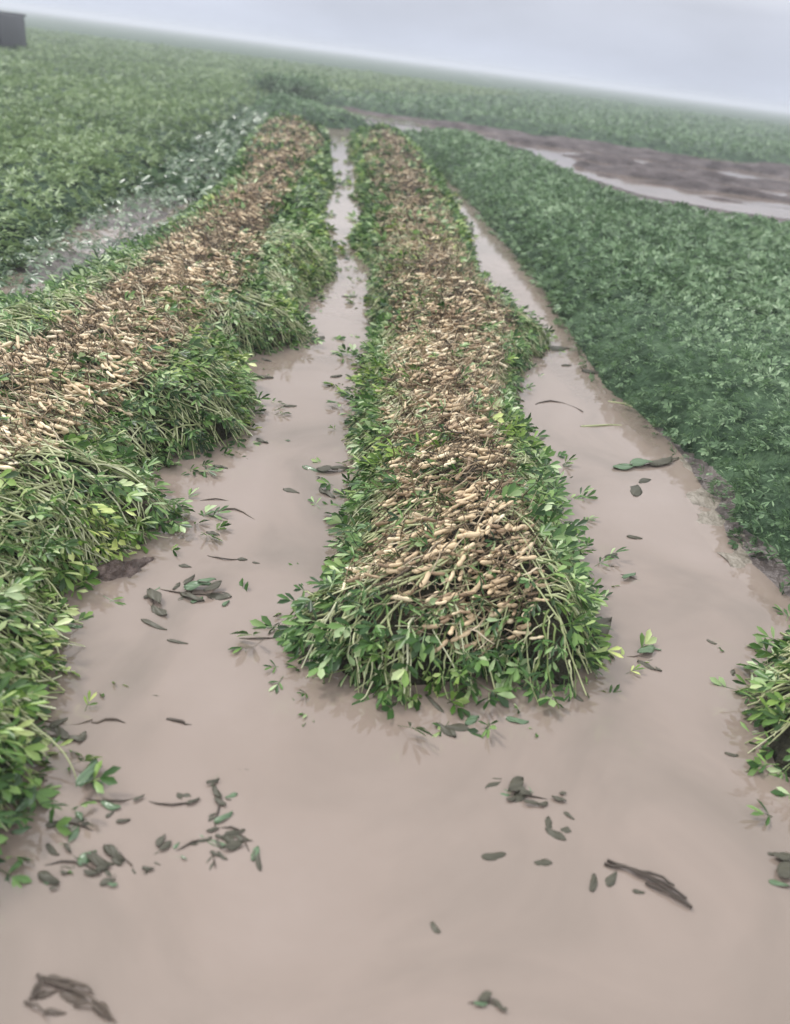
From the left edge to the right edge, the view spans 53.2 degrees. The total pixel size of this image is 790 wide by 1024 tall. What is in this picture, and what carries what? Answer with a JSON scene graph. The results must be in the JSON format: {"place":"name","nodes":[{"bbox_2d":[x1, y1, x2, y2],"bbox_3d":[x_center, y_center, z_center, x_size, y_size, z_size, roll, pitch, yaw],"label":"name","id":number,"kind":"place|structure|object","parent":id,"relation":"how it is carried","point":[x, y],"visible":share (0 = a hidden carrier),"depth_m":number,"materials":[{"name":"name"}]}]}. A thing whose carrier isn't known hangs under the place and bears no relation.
{"place":"outdoors","nodes":[
{"label":"outdoors","id":0,"kind":"place"},
{"bbox_2d":[0,105,789,1023],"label":"flood water","id":1,"kind":"structure","parent":0,"point":[372,833],"depth_m":1.96,"materials":[{"name":"brown liquid"}]},
{"bbox_2d":[1,773,35,833],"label":"leaf cluster","id":2,"kind":"object","parent":1,"relation":"on","point":[25,800],"visible":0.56,"depth_m":1.74,"materials":[{"name":"green plant"}]},
{"bbox_2d":[18,717,92,724],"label":"twig","id":3,"kind":"object","parent":1,"relation":"on","point":[60,723],"visible":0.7,"depth_m":2.00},
{"bbox_2d":[36,717,86,742],"bbox_3d":[-0.842,0.554,1.966,0.131,0.019,0.098,25,34,28],"label":"floating sprig","id":4,"kind":"object","parent":1,"relation":"on","point":[62,732],"visible":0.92,"depth_m":1.96,"materials":[{"name":"green plant"}]},
{"bbox_2d":[24,973,115,1022],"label":"twig tangle","id":5,"kind":"object","parent":1,"relation":"on","point":[75,997],"visible":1,"depth_m":1.44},
{"bbox_2d":[25,794,160,888],"bbox_3d":[-0.652,0.715,1.726,0.283,0.024,0.239,2,30,-10],"label":"sunken weed","id":6,"kind":"object","parent":1,"relation":"on","point":[83,859],"visible":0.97,"depth_m":1.69,"materials":[{"name":"green plant"}]},
{"bbox_2d":[92,718,125,723],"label":"twig","id":7,"kind":"object","parent":1,"relation":"on","point":[102,720],"visible":1,"depth_m":2.02,"materials":[{"name":"brown wood"}]},
{"bbox_2d":[84,557,153,581],"bbox_3d":[-0.904,0.181,2.575,0.255,0.054,0.118,-31,48,-48],"label":"mud heap","id":8,"kind":"object","parent":1,"relation":"on","point":[113,569],"visible":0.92,"depth_m":2.56,"materials":[{"name":"soil"}]},
{"bbox_2d":[141,619,166,629],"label":"floating leaf","id":9,"kind":"object","parent":1,"relation":"on","point":[151,623],"visible":1,"depth_m":2.36,"materials":[{"name":"plant"}]},
{"bbox_2d":[143,588,166,615],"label":"floating sprig","id":10,"kind":"object","parent":1,"relation":"on","point":[153,594],"visible":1,"depth_m":2.45,"materials":[{"name":"green plant"}]},
{"bbox_2d":[167,639,187,643],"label":"floating leaf","id":11,"kind":"object","parent":1,"relation":"on","point":[176,641],"visible":1,"depth_m":2.31,"materials":[{"name":"plant"}]},
{"bbox_2d":[166,718,191,724],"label":"twig","id":12,"kind":"object","parent":1,"relation":"on","point":[176,720],"visible":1,"depth_m":2.04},
{"bbox_2d":[179,564,190,567],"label":"floating leaf","id":13,"kind":"object","parent":1,"relation":"on","point":[183,565],"visible":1,"depth_m":2.64,"materials":[{"name":"green plant"}]},
{"bbox_2d":[155,574,231,605],"bbox_3d":[-0.640,0.245,2.535,0.271,0.041,0.144,14,30,10],"label":"floating sprig","id":14,"kind":"object","parent":1,"relation":"on","point":[189,584],"visible":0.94,"depth_m":2.52,"materials":[{"name":"green plant"}]},
{"bbox_2d":[148,775,261,870],"bbox_3d":[-0.439,0.719,1.774,0.218,0.023,0.291,-9,34,-26],"label":"sunken weed","id":15,"kind":"object","parent":1,"relation":"on","point":[227,837],"visible":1,"depth_m":1.76,"materials":[{"name":"green plant"}]},
{"bbox_2d":[206,531,219,535],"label":"floating leaf","id":16,"kind":"object","parent":1,"relation":"on","point":[211,532],"visible":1,"depth_m":2.83,"materials":[{"name":"plant"}]},
{"bbox_2d":[200,498,228,500],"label":"twig","id":17,"kind":"object","parent":1,"relation":"on","point":[213,498],"visible":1,"depth_m":3.04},
{"bbox_2d":[207,555,237,559],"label":"twig","id":18,"kind":"object","parent":1,"relation":"on","point":[221,557],"visible":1,"depth_m":2.71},
{"bbox_2d":[217,508,253,518],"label":"twig","id":19,"kind":"object","parent":1,"relation":"on","point":[238,510],"visible":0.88,"depth_m":2.99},
{"bbox_2d":[239,637,272,638],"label":"twig","id":20,"kind":"object","parent":1,"relation":"on","point":[257,638],"visible":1,"depth_m":2.36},
{"bbox_2d":[256,438,267,442],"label":"floating leaf","id":21,"kind":"object","parent":1,"relation":"on","point":[260,440],"visible":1,"depth_m":3.53,"materials":[{"name":"plant"}]},
{"bbox_2d":[257,375,273,378],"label":"floating leaf","id":22,"kind":"object","parent":1,"relation":"on","point":[265,376],"visible":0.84,"depth_m":4.20,"materials":[{"name":"plant"}]},
{"bbox_2d":[283,488,298,492],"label":"floating leaf","id":23,"kind":"object","parent":1,"relation":"on","point":[291,490],"visible":1,"depth_m":3.17,"materials":[{"name":"grey plant"}]},
{"bbox_2d":[309,336,324,342],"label":"floating leaf","id":24,"kind":"object","parent":1,"relation":"on","point":[321,337],"visible":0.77,"depth_m":4.84,"materials":[{"name":"green plant"}]},
{"bbox_2d":[302,465,348,471],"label":"floating sprig","id":25,"kind":"object","parent":1,"relation":"on","point":[325,468],"visible":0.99,"depth_m":3.36,"materials":[{"name":"green plant"}]},
{"bbox_2d":[319,487,334,497],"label":"floating leaf","id":26,"kind":"object","parent":1,"relation":"on","point":[328,493],"visible":1,"depth_m":3.18,"materials":[{"name":"plant"}]},
{"bbox_2d":[425,694,444,712],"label":"floating leaf","id":27,"kind":"object","parent":1,"relation":"on","point":[435,704],"visible":1,"depth_m":2.21,"materials":[{"name":"grey plant"}]},
{"bbox_2d":[430,921,440,933],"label":"floating leaf","id":28,"kind":"object","parent":1,"relation":"on","point":[435,928],"visible":1,"depth_m":1.64,"materials":[{"name":"green plant"}]},
{"bbox_2d":[436,722,455,737],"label":"floating leaf","id":29,"kind":"object","parent":1,"relation":"on","point":[446,731],"visible":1,"depth_m":2.12,"materials":[{"name":"plant"}]},
{"bbox_2d":[446,723,469,731],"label":"floating leaf","id":30,"kind":"object","parent":1,"relation":"on","point":[459,727],"visible":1,"depth_m":2.14,"materials":[{"name":"plant"}]},
{"bbox_2d":[465,715,478,724],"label":"floating leaf","id":31,"kind":"object","parent":1,"relation":"on","point":[471,719],"visible":1,"depth_m":2.17,"materials":[{"name":"green plant"}]},
{"bbox_2d":[468,991,507,1010],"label":"floating sprig","id":32,"kind":"object","parent":1,"relation":"on","point":[484,999],"visible":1,"depth_m":1.52,"materials":[{"name":"green plant"}]},
{"bbox_2d":[485,778,501,789],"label":"floating leaf","id":33,"kind":"object","parent":1,"relation":"on","point":[492,784],"visible":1,"depth_m":1.99,"materials":[{"name":"green plant"}]},
{"bbox_2d":[481,852,505,859],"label":"floating leaf","id":34,"kind":"object","parent":1,"relation":"on","point":[492,856],"visible":1,"depth_m":1.80,"materials":[{"name":"green plant"}]},
{"bbox_2d":[506,716,528,723],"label":"floating leaf","id":35,"kind":"object","parent":1,"relation":"on","point":[513,719],"visible":1,"depth_m":2.19,"materials":[{"name":"green plant"}]},
{"bbox_2d":[500,776,566,805],"bbox_3d":[0.346,0.703,1.973,0.174,0.028,0.076,8,30,0],"label":"floating sprig","id":36,"kind":"object","parent":1,"relation":"on","point":[517,787],"visible":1,"depth_m":1.97,"materials":[{"name":"green plant"}]},
{"bbox_2d":[534,859,551,865],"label":"floating leaf","id":37,"kind":"object","parent":1,"relation":"on","point":[544,862],"visible":1,"depth_m":1.80,"materials":[{"name":"green plant"}]},
{"bbox_2d":[545,817,551,830],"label":"floating leaf","id":38,"kind":"object","parent":1,"relation":"on","point":[548,822],"visible":1,"depth_m":1.90,"materials":[{"name":"green plant"}]},
{"bbox_2d":[545,828,565,839],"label":"floating leaf","id":39,"kind":"object","parent":1,"relation":"on","point":[557,835],"visible":1,"depth_m":1.88,"materials":[{"name":"green plant"}]},
{"bbox_2d":[548,346,569,350],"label":"floating leaf","id":40,"kind":"object","parent":1,"relation":"on","point":[554,348],"visible":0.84,"depth_m":5.24,"materials":[{"name":"green plant"}]},
{"bbox_2d":[536,400,582,411],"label":"twig","id":41,"kind":"object","parent":1,"relation":"on","point":[555,401],"visible":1,"depth_m":4.38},
{"bbox_2d":[561,827,570,832],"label":"floating leaf","id":42,"kind":"object","parent":1,"relation":"on","point":[565,829],"visible":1,"depth_m":1.89,"materials":[{"name":"green plant"}]},
{"bbox_2d":[564,811,574,819],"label":"floating leaf","id":43,"kind":"object","parent":1,"relation":"on","point":[568,814],"visible":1,"depth_m":1.93,"materials":[{"name":"green plant"}]},
{"bbox_2d":[573,692,582,701],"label":"floating leaf","id":44,"kind":"object","parent":1,"relation":"on","point":[577,697],"visible":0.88,"depth_m":2.30,"materials":[{"name":"plant"}]},
{"bbox_2d":[582,369,598,373],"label":"floating leaf","id":45,"kind":"object","parent":1,"relation":"on","point":[589,371],"visible":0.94,"depth_m":4.91,"materials":[{"name":"green plant"}]},
{"bbox_2d":[589,873,597,891],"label":"floating leaf","id":46,"kind":"object","parent":1,"relation":"on","point":[593,883],"visible":1,"depth_m":1.77,"materials":[{"name":"green plant"}]},
{"bbox_2d":[581,424,615,426],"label":"twig","id":47,"kind":"object","parent":1,"relation":"on","point":[597,425],"visible":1,"depth_m":4.15,"materials":[{"name":"plant"}]},
{"bbox_2d":[590,617,611,638],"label":"floating leaf","id":48,"kind":"object","parent":1,"relation":"on","point":[605,621],"visible":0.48,"depth_m":2.54,"materials":[{"name":"grey plant"}]},
{"bbox_2d":[605,871,616,886],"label":"floating leaf","id":49,"kind":"object","parent":1,"relation":"on","point":[610,880],"visible":1,"depth_m":1.79,"materials":[{"name":"green plant"}]},
{"bbox_2d":[621,572,639,580],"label":"floating sprig","id":50,"kind":"object","parent":1,"relation":"on","point":[624,576],"visible":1,"depth_m":2.89,"materials":[{"name":"green plant"}]},
{"bbox_2d":[627,535,641,538],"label":"floating leaf","id":51,"kind":"object","parent":1,"relation":"on","point":[632,536],"visible":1,"depth_m":3.16,"materials":[{"name":"green plant"}]},
{"bbox_2d":[630,485,641,495],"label":"floating leaf","id":52,"kind":"object","parent":1,"relation":"on","point":[635,490],"visible":1,"depth_m":3.53,"materials":[{"name":"plant"}]},
{"bbox_2d":[632,889,644,893],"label":"floating leaf","id":53,"kind":"object","parent":1,"relation":"on","point":[636,891],"visible":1,"depth_m":1.77,"materials":[{"name":"green plant"}]},
{"bbox_2d":[626,645,661,671],"bbox_3d":[0.785,0.451,2.510,0.129,0.030,0.120,14,30,11],"label":"floating sprig","id":54,"kind":"object","parent":1,"relation":"on","point":[650,648],"visible":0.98,"depth_m":2.50,"materials":[{"name":"green plant"}]},
{"bbox_2d":[639,478,650,483],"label":"floating leaf","id":55,"kind":"object","parent":1,"relation":"on","point":[643,480],"visible":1,"depth_m":3.63,"materials":[{"name":"plant"}]},
{"bbox_2d":[613,456,678,469],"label":"floating sprig","id":56,"kind":"object","parent":1,"relation":"on","point":[636,462],"visible":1,"depth_m":3.78,"materials":[{"name":"green plant"}]},
{"bbox_2d":[604,859,692,907],"bbox_3d":[0.580,0.836,1.796,0.202,0.012,0.044,21,32,22],"label":"stick bundle","id":57,"kind":"object","parent":1,"relation":"on","point":[645,874],"visible":1,"depth_m":1.79,"materials":[{"name":"brown wood"}]},
{"bbox_2d":[724,752,737,756],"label":"floating leaf","id":58,"kind":"object","parent":1,"relation":"on","point":[732,754],"visible":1,"depth_m":2.17,"materials":[{"name":"green plant"}]},
{"bbox_2d":[767,852,789,887],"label":"floating sprig","id":59,"kind":"object","parent":1,"relation":"on","point":[783,869],"visible":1,"depth_m":1.85,"materials":[{"name":"green plant"}]},
{"bbox_2d":[0,0,789,112],"label":"sky","id":60,"kind":"structure","parent":0,"point":[731,52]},
{"bbox_2d":[6,75,789,595],"bbox_3d":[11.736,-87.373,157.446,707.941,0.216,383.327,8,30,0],"label":"ground","id":61,"kind":"structure","parent":0,"point":[772,571],"depth_m":3.95,"materials":[{"name":"soil"}]},
{"bbox_2d":[0,11,26,48],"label":"box trailer","id":62,"kind":"object","parent":61,"relation":"on","point":[12,29],"visible":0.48,"depth_m":25.96,"materials":[{"name":"paint"}]},
{"bbox_2d":[0,107,266,297],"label":"trampled vines","id":63,"kind":"object","parent":61,"relation":"on","point":[213,155],"visible":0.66,"depth_m":8.19,"materials":[{"name":"green plant"}]},
{"bbox_2d":[0,110,351,888],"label":"peanut windrow","id":64,"kind":"object","parent":61,"relation":"on","point":[120,368],"visible":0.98,"depth_m":3.40,"materials":[{"name":"green plant"}]},
{"bbox_2d":[2,511,82,628],"bbox_3d":[-1.158,0.114,2.460,0.048,0.213,0.685,-21,40,-40],"label":"arching stem","id":65,"kind":"object","parent":64,"relation":"attached to","point":[71,625],"visible":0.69,"depth_m":2.36,"materials":[{"name":"green plant"}]},
{"bbox_2d":[0,708,102,793],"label":"arching stem","id":66,"kind":"object","parent":64,"relation":"on","point":[84,776],"visible":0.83,"depth_m":1.85,"materials":[{"name":"green plant"}]},
{"bbox_2d":[0,10,522,280],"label":"peanut crop","id":67,"kind":"object","parent":61,"relation":"on","point":[88,110],"visible":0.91,"depth_m":15.40,"materials":[{"name":"green plant"}]},
{"bbox_2d":[245,61,335,102],"bbox_3d":[-3.134,-12.960,23.902,2.558,1.190,2.662,-15,37,-34],"label":"bush","id":68,"kind":"object","parent":61,"relation":"on","point":[290,84],"visible":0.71,"depth_m":23.48,"materials":[{"name":"green plant"}]},
{"bbox_2d":[0,7,789,164],"bbox_3d":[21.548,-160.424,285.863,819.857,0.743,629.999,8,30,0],"label":"peanut crop","id":69,"kind":"object","parent":61,"relation":"on","point":[674,125],"visible":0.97,"depth_m":34.38,"materials":[{"name":"green plant"}]},
{"bbox_2d":[228,121,656,738],"bbox_3d":[0.068,-4.177,10.127,1.850,0.612,18.759,5,30,-5],"label":"peanut windrow","id":70,"kind":"object","parent":61,"relation":"on","point":[456,561],"visible":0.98,"depth_m":2.80,"materials":[{"name":"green plant"}]},
{"bbox_2d":[246,92,789,594],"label":"peanut crop","id":71,"kind":"object","parent":61,"relation":"on","point":[674,318],"visible":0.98,"depth_m":5.79,"materials":[{"name":"green plant"}]},
{"bbox_2d":[679,459,751,567],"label":"silt bank","id":72,"kind":"structure","parent":61,"relation":"on","point":[738,557],"depth_m":3.39,"materials":[{"name":"brown soil"}]},
{"bbox_2d":[710,604,789,825],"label":"peanut windrow","id":73,"kind":"object","parent":61,"relation":"on","point":[772,717],"visible":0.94,"depth_m":2.27,"materials":[{"name":"green plant"}]},
{"bbox_2d":[335,106,789,221],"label":"mud track","id":74,"kind":"structure","parent":0,"point":[693,178],"depth_m":18.70,"materials":[{"name":"brown soil"}]}
]}

